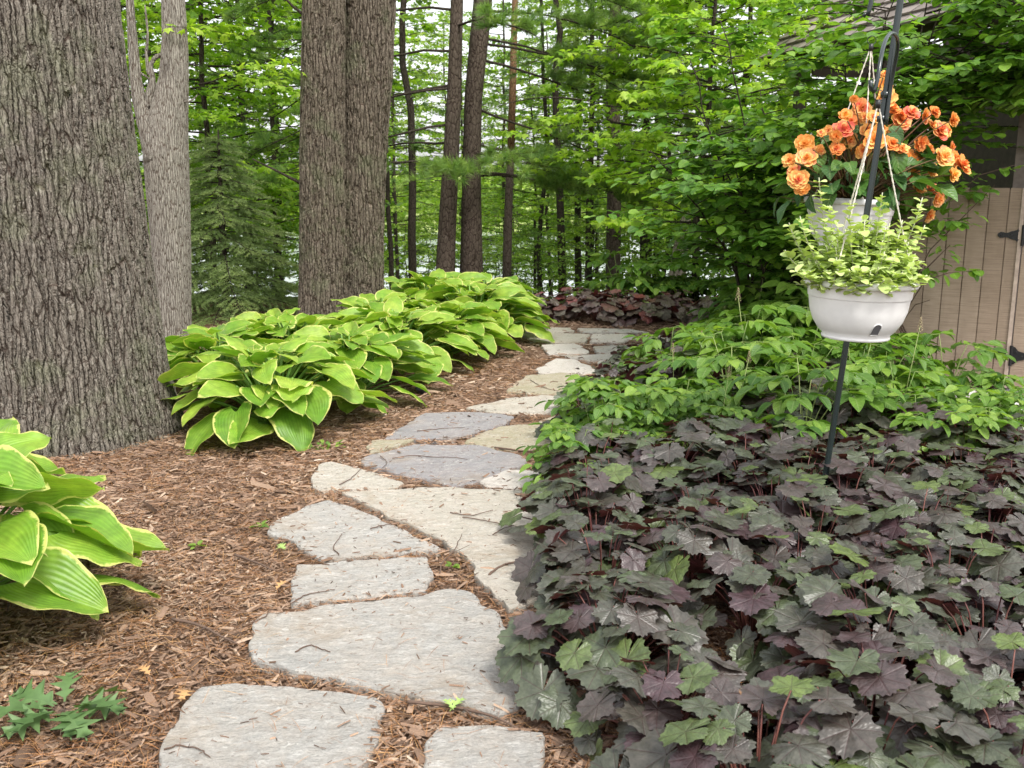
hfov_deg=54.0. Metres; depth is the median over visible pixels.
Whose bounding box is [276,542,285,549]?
fallen leaf
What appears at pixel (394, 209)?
broadleaf tree
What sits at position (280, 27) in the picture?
broadleaf tree
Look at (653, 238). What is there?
woodland shrub
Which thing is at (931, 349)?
astilbe
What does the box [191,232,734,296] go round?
water
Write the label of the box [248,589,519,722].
flagstone
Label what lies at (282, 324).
hosta
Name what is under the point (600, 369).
coral bells
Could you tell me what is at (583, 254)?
woodland shrub
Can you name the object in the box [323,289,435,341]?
hosta
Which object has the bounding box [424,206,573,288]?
woodland shrub
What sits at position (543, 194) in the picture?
slim tree
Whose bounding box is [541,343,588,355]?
flagstone
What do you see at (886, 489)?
coral bells
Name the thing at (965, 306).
board fence
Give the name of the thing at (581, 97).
broadleaf tree
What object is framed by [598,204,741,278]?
woodland shrub
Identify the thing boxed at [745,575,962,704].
coral bells
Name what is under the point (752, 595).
coral bells
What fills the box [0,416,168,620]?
hosta
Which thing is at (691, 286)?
astilbe
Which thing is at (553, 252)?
woodland shrub
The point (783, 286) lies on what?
astilbe
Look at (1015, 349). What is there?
board gate
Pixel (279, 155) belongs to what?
woodland shrub
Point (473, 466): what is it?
flagstone
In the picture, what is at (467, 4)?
sky
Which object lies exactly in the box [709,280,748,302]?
astilbe
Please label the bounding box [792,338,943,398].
astilbe
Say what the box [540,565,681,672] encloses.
coral bells
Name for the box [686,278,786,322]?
astilbe
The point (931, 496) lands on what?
coral bells
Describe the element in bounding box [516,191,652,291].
woodland shrub
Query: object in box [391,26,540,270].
broadleaf tree
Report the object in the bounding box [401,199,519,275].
woodland shrub
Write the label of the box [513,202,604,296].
woodland shrub
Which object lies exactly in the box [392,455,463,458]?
twig
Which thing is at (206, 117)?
maple tree
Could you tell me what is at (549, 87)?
maple tree
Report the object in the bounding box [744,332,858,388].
astilbe
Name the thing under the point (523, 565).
coral bells
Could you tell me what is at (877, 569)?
coral bells
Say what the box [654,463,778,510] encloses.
coral bells
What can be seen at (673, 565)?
coral bells
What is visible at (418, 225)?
woodland shrub
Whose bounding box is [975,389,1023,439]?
astilbe
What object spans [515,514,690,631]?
coral bells
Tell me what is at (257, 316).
hosta
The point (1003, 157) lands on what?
open shed
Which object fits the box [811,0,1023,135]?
round leaved shrub
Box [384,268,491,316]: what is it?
hosta
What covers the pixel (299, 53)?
broadleaf tree
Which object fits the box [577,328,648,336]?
flagstone
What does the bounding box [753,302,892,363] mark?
astilbe
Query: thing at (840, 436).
coral bells
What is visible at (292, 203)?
woodland shrub
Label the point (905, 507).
coral bells
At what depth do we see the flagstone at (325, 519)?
4.23 m
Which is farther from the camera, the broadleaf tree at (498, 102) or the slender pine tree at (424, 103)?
the broadleaf tree at (498, 102)
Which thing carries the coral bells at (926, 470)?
on the ground
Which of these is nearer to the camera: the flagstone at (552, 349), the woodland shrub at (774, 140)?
the flagstone at (552, 349)
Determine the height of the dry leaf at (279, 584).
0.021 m
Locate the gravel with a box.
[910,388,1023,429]
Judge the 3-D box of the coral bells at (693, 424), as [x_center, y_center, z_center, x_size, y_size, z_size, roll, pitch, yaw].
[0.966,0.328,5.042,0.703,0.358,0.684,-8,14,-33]
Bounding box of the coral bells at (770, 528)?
[721,513,867,630]
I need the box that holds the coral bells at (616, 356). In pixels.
[601,342,657,374]
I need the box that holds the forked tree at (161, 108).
[120,0,306,336]
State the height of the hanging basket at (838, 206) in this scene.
0.894 m
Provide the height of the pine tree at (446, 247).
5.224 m
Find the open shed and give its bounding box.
[759,0,1023,240]
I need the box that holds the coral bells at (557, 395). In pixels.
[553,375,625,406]
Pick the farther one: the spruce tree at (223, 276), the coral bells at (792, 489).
the spruce tree at (223, 276)
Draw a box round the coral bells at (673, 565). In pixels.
[601,506,765,604]
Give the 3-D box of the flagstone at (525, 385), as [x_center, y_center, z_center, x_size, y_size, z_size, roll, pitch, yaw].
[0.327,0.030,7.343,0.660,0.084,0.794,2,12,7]
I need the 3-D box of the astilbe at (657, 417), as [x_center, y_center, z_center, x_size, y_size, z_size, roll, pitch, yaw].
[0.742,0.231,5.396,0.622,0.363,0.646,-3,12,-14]
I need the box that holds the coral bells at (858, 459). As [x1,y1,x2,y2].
[811,442,924,508]
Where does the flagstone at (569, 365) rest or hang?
on the ground
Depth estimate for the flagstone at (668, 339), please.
9.37 m
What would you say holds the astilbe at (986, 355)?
on the ground
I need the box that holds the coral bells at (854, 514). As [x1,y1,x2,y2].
[762,494,894,591]
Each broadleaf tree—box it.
[121,0,300,292]
[122,0,294,227]
[125,1,207,150]
[135,1,298,248]
[139,0,403,254]
[189,7,406,259]
[267,11,447,241]
[298,0,481,272]
[384,0,483,278]
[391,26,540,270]
[392,2,506,270]
[403,0,599,243]
[423,0,584,274]
[481,20,606,296]
[504,2,676,289]
[509,0,776,291]
[601,6,777,250]
[606,0,830,207]
[688,4,900,139]
[729,7,943,137]
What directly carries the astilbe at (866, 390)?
on the ground
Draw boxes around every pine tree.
[189,0,547,271]
[237,0,485,184]
[391,0,747,282]
[398,0,756,294]
[482,0,706,295]
[502,0,517,277]
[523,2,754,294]
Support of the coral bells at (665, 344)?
on the ground
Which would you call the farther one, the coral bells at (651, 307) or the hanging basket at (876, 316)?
the coral bells at (651, 307)
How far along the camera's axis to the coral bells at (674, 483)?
4.11 m
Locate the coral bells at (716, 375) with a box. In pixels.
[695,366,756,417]
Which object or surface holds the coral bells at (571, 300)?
on the ground
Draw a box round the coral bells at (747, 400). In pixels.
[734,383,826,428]
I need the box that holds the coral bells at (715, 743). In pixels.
[613,675,870,767]
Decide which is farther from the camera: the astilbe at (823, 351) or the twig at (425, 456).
the astilbe at (823, 351)
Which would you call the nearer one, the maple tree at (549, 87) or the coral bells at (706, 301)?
the coral bells at (706, 301)
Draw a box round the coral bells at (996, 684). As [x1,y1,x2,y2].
[867,632,1023,758]
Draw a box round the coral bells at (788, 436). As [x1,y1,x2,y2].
[721,417,825,470]
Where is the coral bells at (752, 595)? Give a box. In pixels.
[678,550,844,683]
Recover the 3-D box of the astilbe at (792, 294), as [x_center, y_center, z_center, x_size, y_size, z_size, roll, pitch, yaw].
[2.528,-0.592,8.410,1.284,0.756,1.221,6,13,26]
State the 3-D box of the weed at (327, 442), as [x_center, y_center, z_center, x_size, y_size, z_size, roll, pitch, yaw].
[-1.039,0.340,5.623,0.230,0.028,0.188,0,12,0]
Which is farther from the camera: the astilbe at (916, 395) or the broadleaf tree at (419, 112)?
the broadleaf tree at (419, 112)
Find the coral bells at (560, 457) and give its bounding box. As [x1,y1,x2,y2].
[533,433,644,516]
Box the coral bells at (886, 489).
[775,457,927,558]
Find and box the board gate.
[998,188,1023,387]
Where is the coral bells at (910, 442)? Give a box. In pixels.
[813,423,944,496]
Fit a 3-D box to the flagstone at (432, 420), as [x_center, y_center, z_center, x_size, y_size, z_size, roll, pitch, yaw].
[-0.358,0.290,6.085,0.590,0.083,0.770,3,12,16]
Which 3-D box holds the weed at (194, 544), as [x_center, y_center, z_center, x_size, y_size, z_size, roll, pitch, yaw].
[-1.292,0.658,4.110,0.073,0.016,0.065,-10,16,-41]
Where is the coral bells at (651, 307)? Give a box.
[618,294,679,326]
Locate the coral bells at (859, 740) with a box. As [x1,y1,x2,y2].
[741,663,990,767]
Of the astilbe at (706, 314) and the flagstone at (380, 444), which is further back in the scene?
the astilbe at (706, 314)
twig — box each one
[164,743,209,756]
[171,617,237,643]
[234,553,272,569]
[252,607,272,622]
[290,589,333,603]
[295,644,329,652]
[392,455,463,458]
[407,700,520,729]
[417,427,464,430]
[439,534,468,572]
[450,510,491,515]
[462,517,516,526]
[488,561,514,574]
[494,447,558,451]
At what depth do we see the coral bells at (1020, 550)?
3.55 m
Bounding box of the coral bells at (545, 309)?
[526,291,570,323]
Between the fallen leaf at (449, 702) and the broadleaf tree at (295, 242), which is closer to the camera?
the fallen leaf at (449, 702)
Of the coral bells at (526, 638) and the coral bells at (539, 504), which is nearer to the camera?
the coral bells at (526, 638)
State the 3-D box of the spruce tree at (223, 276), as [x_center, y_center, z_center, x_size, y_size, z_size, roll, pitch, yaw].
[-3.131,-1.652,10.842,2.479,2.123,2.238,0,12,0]
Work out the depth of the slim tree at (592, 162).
17.58 m
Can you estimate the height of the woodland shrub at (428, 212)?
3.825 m
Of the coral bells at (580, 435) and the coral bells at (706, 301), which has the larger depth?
the coral bells at (706, 301)
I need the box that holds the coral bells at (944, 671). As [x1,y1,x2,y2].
[740,622,988,767]
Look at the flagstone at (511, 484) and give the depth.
4.98 m
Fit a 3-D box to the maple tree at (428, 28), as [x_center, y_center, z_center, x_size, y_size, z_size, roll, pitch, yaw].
[-3.838,-4.852,15.261,4.598,7.883,4.115,7,14,32]
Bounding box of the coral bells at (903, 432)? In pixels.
[846,428,938,471]
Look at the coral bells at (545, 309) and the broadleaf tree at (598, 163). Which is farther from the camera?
the broadleaf tree at (598, 163)
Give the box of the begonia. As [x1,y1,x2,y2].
[760,70,970,223]
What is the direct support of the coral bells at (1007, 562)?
on the ground
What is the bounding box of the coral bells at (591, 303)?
[564,290,635,327]
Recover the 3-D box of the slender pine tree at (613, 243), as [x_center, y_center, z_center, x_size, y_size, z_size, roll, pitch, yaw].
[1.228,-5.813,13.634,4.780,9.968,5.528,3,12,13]
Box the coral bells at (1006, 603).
[959,552,1023,677]
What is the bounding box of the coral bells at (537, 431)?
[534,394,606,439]
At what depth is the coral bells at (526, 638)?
2.83 m
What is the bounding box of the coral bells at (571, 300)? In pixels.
[548,286,599,318]
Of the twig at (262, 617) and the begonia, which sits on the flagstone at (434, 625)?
the twig at (262, 617)
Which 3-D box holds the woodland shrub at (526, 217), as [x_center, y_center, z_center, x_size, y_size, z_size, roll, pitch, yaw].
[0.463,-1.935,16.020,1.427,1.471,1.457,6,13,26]
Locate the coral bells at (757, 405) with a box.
[731,396,818,446]
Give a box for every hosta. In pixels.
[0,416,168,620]
[157,334,396,455]
[165,319,288,389]
[199,311,354,379]
[214,308,325,349]
[279,321,452,413]
[319,295,485,383]
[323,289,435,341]
[376,296,524,359]
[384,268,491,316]
[406,278,559,355]
[458,272,549,332]
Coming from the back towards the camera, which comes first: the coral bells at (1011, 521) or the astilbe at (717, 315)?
the astilbe at (717, 315)
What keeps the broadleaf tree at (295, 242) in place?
on the ground
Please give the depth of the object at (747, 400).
5.62 m
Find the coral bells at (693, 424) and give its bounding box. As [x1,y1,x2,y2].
[645,412,762,480]
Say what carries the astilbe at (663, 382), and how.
on the ground
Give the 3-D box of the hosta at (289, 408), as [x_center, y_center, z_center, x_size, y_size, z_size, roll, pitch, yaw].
[-1.494,-0.001,6.105,1.310,0.615,1.382,8,14,35]
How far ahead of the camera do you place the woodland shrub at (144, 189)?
24.57 m
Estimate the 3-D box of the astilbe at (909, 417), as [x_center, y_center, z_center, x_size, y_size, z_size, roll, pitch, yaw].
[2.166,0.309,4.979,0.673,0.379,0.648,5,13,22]
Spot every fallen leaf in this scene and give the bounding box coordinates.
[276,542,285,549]
[442,697,466,710]
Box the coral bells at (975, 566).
[922,522,1023,600]
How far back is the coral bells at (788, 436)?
4.92 m
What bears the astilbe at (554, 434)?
on the ground
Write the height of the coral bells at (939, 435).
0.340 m
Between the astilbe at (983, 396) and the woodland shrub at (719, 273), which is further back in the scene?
the woodland shrub at (719, 273)
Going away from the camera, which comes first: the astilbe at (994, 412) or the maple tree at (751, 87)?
the astilbe at (994, 412)
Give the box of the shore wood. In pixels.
[140,158,704,218]
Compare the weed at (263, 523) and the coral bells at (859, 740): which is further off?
the weed at (263, 523)
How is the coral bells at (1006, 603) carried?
on the ground
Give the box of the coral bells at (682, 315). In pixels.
[645,289,695,322]
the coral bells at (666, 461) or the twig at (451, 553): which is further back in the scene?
the coral bells at (666, 461)
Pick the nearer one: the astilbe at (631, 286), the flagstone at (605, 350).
the flagstone at (605, 350)
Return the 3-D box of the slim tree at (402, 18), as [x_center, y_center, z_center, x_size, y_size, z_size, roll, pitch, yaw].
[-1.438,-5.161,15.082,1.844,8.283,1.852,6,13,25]
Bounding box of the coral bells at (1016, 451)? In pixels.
[963,438,1023,480]
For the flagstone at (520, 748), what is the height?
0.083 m
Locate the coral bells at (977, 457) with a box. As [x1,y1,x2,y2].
[905,442,1020,494]
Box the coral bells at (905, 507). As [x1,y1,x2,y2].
[826,480,1009,575]
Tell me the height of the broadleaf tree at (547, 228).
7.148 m
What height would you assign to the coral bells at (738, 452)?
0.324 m
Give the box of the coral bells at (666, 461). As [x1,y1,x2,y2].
[616,430,736,517]
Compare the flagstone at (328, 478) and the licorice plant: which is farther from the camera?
the flagstone at (328, 478)
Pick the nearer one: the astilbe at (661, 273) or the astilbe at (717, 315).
the astilbe at (717, 315)
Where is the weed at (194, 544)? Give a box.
[188,540,205,549]
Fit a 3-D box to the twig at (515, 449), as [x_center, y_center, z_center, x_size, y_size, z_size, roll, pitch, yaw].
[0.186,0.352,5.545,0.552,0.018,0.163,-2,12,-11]
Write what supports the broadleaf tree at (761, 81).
on the ground
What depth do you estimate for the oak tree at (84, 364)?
5.42 m
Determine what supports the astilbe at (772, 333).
on the ground
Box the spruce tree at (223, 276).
[149,130,298,326]
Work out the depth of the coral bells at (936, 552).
3.52 m
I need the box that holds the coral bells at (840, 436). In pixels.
[797,427,889,470]
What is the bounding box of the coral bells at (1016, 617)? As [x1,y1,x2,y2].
[988,612,1023,674]
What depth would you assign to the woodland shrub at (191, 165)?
13.00 m
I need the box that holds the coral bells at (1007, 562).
[859,530,1023,634]
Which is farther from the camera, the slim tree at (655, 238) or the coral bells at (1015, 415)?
the slim tree at (655, 238)
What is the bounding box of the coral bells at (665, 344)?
[643,331,682,355]
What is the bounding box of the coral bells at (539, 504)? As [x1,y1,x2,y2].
[498,462,663,572]
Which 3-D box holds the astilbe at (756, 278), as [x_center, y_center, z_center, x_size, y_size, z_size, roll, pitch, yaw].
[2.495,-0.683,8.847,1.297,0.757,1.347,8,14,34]
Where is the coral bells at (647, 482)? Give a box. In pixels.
[556,450,664,523]
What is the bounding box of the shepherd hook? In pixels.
[822,0,903,500]
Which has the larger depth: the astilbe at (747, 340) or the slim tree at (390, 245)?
the slim tree at (390, 245)
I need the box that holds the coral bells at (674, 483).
[639,476,744,542]
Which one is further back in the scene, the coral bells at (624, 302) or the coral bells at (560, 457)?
the coral bells at (624, 302)
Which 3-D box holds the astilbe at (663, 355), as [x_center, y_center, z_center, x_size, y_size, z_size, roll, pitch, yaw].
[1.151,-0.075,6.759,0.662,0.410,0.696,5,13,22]
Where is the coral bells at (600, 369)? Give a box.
[588,359,634,384]
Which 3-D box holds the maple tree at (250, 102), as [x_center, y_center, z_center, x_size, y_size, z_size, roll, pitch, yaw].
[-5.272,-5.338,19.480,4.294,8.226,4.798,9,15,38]
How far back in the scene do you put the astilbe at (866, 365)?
5.62 m
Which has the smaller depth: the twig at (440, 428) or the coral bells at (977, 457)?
the coral bells at (977, 457)
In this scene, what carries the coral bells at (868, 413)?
on the ground
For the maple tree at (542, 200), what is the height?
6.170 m
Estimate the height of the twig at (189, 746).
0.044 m
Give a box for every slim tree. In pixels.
[213,0,300,295]
[386,0,442,289]
[390,0,462,277]
[489,0,584,296]
[489,0,602,294]
[536,0,625,280]
[622,1,693,278]
[677,5,776,182]
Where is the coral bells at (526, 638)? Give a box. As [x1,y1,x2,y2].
[495,570,718,729]
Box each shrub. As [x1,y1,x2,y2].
[134,121,231,257]
[143,119,298,288]
[143,187,271,293]
[146,133,299,296]
[192,174,293,288]
[202,199,298,296]
[236,141,402,294]
[384,186,438,284]
[384,209,490,288]
[384,217,459,284]
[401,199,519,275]
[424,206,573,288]
[457,189,584,292]
[482,241,539,287]
[483,223,585,293]
[491,215,578,292]
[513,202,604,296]
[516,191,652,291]
[530,215,645,293]
[556,196,675,295]
[565,250,662,302]
[571,185,701,292]
[583,15,987,305]
[584,173,717,292]
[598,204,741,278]
[613,110,771,279]
[697,0,1023,275]
[701,239,746,278]
[702,84,877,264]
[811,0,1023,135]
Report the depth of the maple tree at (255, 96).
11.99 m
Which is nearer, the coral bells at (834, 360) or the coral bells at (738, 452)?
the coral bells at (738, 452)
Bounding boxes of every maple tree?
[120,0,300,186]
[121,0,301,301]
[125,0,300,284]
[137,4,436,296]
[384,28,462,276]
[458,39,606,293]
[493,0,910,301]
[507,0,681,266]
[530,0,787,275]
[625,0,941,186]
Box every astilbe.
[515,423,621,492]
[529,384,650,460]
[534,374,653,448]
[578,384,693,451]
[598,256,692,301]
[600,391,706,446]
[604,323,698,383]
[620,370,714,428]
[628,259,713,300]
[634,343,723,427]
[634,376,731,437]
[639,254,730,309]
[641,343,699,384]
[645,332,735,395]
[648,333,817,415]
[652,318,813,389]
[669,366,770,448]
[671,310,770,356]
[677,259,758,299]
[682,305,830,370]
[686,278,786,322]
[687,351,775,439]
[690,267,778,349]
[690,288,811,374]
[691,309,733,326]
[703,260,751,294]
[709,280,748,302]
[709,349,906,441]
[710,275,802,306]
[732,280,898,361]
[741,287,857,360]
[741,292,805,333]
[743,278,801,318]
[744,326,807,362]
[744,326,862,366]
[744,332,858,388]
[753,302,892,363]
[788,283,817,336]
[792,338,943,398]
[819,317,973,430]
[831,335,956,391]
[842,379,949,431]
[851,336,966,398]
[858,391,975,467]
[874,333,932,375]
[879,329,1023,406]
[888,410,1010,460]
[904,384,1023,440]
[930,404,1023,453]
[968,373,1023,420]
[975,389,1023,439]
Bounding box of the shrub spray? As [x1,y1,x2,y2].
[899,165,1023,363]
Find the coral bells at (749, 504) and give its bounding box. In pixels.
[665,495,798,580]
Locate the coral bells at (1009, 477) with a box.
[927,462,1023,540]
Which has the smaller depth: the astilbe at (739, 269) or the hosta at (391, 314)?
the hosta at (391, 314)
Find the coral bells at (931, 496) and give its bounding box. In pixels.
[897,476,1002,531]
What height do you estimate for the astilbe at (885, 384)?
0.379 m
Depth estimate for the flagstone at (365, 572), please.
3.75 m
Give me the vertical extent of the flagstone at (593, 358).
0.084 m
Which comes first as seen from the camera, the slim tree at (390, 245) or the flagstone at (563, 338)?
the flagstone at (563, 338)
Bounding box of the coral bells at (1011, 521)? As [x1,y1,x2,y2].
[918,493,1023,578]
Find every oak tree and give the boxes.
[0,0,188,457]
[252,0,395,329]
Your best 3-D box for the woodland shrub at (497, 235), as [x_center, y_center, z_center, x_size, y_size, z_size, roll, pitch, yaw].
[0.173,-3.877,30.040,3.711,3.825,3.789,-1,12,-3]
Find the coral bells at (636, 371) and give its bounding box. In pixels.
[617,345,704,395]
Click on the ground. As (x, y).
(236, 597)
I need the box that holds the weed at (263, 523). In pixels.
[249,520,268,527]
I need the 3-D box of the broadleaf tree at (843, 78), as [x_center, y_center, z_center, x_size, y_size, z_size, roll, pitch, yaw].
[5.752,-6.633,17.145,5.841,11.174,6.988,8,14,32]
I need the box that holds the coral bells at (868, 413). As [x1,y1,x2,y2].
[799,391,902,441]
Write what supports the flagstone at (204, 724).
on the ground
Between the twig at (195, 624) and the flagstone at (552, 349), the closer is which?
the twig at (195, 624)
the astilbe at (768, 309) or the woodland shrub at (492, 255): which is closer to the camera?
the astilbe at (768, 309)
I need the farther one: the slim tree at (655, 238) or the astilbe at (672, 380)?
the slim tree at (655, 238)
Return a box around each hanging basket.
[803,90,919,342]
[804,36,899,245]
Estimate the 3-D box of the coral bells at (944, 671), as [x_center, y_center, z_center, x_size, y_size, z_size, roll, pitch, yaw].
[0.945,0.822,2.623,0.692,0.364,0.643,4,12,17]
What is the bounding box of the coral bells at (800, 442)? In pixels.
[765,437,846,509]
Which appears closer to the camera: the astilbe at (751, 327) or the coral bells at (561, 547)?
the coral bells at (561, 547)
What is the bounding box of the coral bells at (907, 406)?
[847,397,948,460]
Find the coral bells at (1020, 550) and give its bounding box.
[1015,547,1023,577]
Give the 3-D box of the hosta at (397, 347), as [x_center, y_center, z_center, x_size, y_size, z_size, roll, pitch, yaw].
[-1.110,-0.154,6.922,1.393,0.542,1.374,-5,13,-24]
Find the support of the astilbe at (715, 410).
on the ground
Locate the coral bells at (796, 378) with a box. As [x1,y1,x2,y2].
[719,365,817,400]
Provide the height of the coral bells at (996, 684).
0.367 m
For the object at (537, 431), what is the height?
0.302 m
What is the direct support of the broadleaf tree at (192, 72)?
on the ground
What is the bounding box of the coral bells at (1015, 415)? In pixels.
[989,413,1023,457]
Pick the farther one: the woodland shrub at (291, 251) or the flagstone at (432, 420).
the woodland shrub at (291, 251)
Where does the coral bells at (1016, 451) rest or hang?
on the ground
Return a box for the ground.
[0,175,1021,767]
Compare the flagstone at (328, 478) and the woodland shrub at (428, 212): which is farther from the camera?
the woodland shrub at (428, 212)
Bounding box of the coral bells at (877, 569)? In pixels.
[787,541,962,667]
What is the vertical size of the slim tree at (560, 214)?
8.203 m
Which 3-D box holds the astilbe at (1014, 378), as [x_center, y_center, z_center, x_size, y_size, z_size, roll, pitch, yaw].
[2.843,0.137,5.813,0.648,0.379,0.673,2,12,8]
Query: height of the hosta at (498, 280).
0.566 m
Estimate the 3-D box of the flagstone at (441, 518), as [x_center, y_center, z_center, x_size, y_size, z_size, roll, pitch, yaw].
[-0.082,0.648,4.352,0.774,0.087,1.546,-7,14,-31]
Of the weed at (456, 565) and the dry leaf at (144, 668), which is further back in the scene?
the weed at (456, 565)
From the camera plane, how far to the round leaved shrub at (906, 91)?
6.88 m
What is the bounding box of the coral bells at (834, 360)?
[803,358,880,393]
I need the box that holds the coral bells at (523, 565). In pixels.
[511,497,667,585]
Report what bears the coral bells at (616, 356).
on the ground
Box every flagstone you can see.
[159,683,384,767]
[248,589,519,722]
[267,500,440,562]
[291,557,433,608]
[311,462,403,496]
[342,487,542,614]
[361,444,526,487]
[366,439,413,454]
[386,412,513,443]
[423,725,544,767]
[464,424,550,452]
[466,395,559,417]
[480,469,538,489]
[506,373,589,396]
[520,332,589,344]
[525,327,573,333]
[535,358,603,376]
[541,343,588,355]
[565,353,628,363]
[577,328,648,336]
[590,334,639,344]
[593,344,638,353]
[598,360,623,370]
[646,335,674,341]
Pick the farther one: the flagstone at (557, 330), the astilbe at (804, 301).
the flagstone at (557, 330)
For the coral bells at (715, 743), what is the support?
on the ground
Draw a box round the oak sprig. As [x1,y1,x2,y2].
[0,669,127,740]
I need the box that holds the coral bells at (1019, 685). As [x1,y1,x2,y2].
[1014,683,1022,690]
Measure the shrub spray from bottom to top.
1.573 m
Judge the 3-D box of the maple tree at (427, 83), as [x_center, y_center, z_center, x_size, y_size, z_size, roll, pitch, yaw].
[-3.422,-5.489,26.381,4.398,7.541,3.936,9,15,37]
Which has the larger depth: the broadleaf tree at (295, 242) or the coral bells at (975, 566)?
the broadleaf tree at (295, 242)
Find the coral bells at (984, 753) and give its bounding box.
[934,681,1023,767]
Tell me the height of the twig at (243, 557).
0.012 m
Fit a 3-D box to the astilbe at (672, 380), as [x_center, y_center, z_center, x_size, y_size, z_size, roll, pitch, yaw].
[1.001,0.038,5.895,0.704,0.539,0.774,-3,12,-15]
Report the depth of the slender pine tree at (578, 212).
19.71 m
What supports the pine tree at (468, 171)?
on the ground
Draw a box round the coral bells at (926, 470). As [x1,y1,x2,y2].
[899,460,1012,511]
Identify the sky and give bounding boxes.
[122,0,989,173]
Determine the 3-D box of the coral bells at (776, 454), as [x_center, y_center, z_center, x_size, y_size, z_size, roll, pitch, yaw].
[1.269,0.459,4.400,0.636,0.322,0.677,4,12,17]
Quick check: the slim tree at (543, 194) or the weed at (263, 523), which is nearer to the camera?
the weed at (263, 523)
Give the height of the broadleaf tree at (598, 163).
7.989 m
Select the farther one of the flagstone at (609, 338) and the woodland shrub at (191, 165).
the woodland shrub at (191, 165)
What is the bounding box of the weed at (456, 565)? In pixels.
[445,561,459,567]
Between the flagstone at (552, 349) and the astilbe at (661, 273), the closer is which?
the flagstone at (552, 349)
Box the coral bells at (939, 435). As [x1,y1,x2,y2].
[898,410,1023,466]
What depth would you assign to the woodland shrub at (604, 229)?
14.64 m
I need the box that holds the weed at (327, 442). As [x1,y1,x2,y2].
[307,439,344,449]
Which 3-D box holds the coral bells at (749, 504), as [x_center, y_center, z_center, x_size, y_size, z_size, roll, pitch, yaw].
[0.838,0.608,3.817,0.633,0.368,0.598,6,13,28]
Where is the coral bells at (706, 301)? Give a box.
[686,296,719,325]
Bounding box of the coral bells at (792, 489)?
[689,469,844,549]
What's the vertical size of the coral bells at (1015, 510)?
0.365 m
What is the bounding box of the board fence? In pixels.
[877,113,1023,389]
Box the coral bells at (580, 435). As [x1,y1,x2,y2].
[567,418,655,468]
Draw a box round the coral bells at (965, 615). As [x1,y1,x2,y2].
[882,578,1023,683]
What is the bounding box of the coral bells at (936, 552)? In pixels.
[831,523,958,629]
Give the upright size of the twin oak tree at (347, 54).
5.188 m
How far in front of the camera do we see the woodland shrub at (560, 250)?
15.84 m
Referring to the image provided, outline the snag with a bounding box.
[669,212,690,300]
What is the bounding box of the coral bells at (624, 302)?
[589,288,638,319]
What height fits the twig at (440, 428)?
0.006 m
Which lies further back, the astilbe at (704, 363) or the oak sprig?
the astilbe at (704, 363)
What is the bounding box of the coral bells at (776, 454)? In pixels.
[736,443,854,511]
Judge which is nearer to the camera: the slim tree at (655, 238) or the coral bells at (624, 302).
the coral bells at (624, 302)
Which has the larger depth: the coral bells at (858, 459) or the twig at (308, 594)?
the coral bells at (858, 459)
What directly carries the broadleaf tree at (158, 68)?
on the ground
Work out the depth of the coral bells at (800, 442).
4.72 m
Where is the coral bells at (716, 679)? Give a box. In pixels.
[562,642,762,767]
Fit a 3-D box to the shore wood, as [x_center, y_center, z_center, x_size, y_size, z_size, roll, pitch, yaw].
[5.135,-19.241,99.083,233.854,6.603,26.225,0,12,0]
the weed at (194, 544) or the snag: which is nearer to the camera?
the weed at (194, 544)
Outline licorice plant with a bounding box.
[780,178,932,296]
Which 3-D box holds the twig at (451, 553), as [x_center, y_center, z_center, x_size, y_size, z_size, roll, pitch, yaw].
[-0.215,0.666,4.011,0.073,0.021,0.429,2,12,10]
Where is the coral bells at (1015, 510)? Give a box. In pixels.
[1009,494,1023,517]
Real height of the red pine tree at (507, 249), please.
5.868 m
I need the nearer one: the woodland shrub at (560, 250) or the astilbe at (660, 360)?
the astilbe at (660, 360)
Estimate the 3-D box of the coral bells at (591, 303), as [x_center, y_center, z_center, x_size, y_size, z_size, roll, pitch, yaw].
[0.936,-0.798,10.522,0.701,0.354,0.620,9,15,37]
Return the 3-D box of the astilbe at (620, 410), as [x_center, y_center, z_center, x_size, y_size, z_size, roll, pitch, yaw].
[0.455,0.213,5.379,0.695,0.406,0.721,-10,15,-40]
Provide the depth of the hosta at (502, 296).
9.13 m
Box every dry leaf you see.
[138,664,150,674]
[174,689,191,699]
[275,581,286,589]
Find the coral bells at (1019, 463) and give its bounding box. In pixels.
[964,457,1023,506]
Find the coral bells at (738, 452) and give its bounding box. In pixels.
[685,428,798,490]
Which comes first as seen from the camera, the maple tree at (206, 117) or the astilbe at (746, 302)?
the astilbe at (746, 302)
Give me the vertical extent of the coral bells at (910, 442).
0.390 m

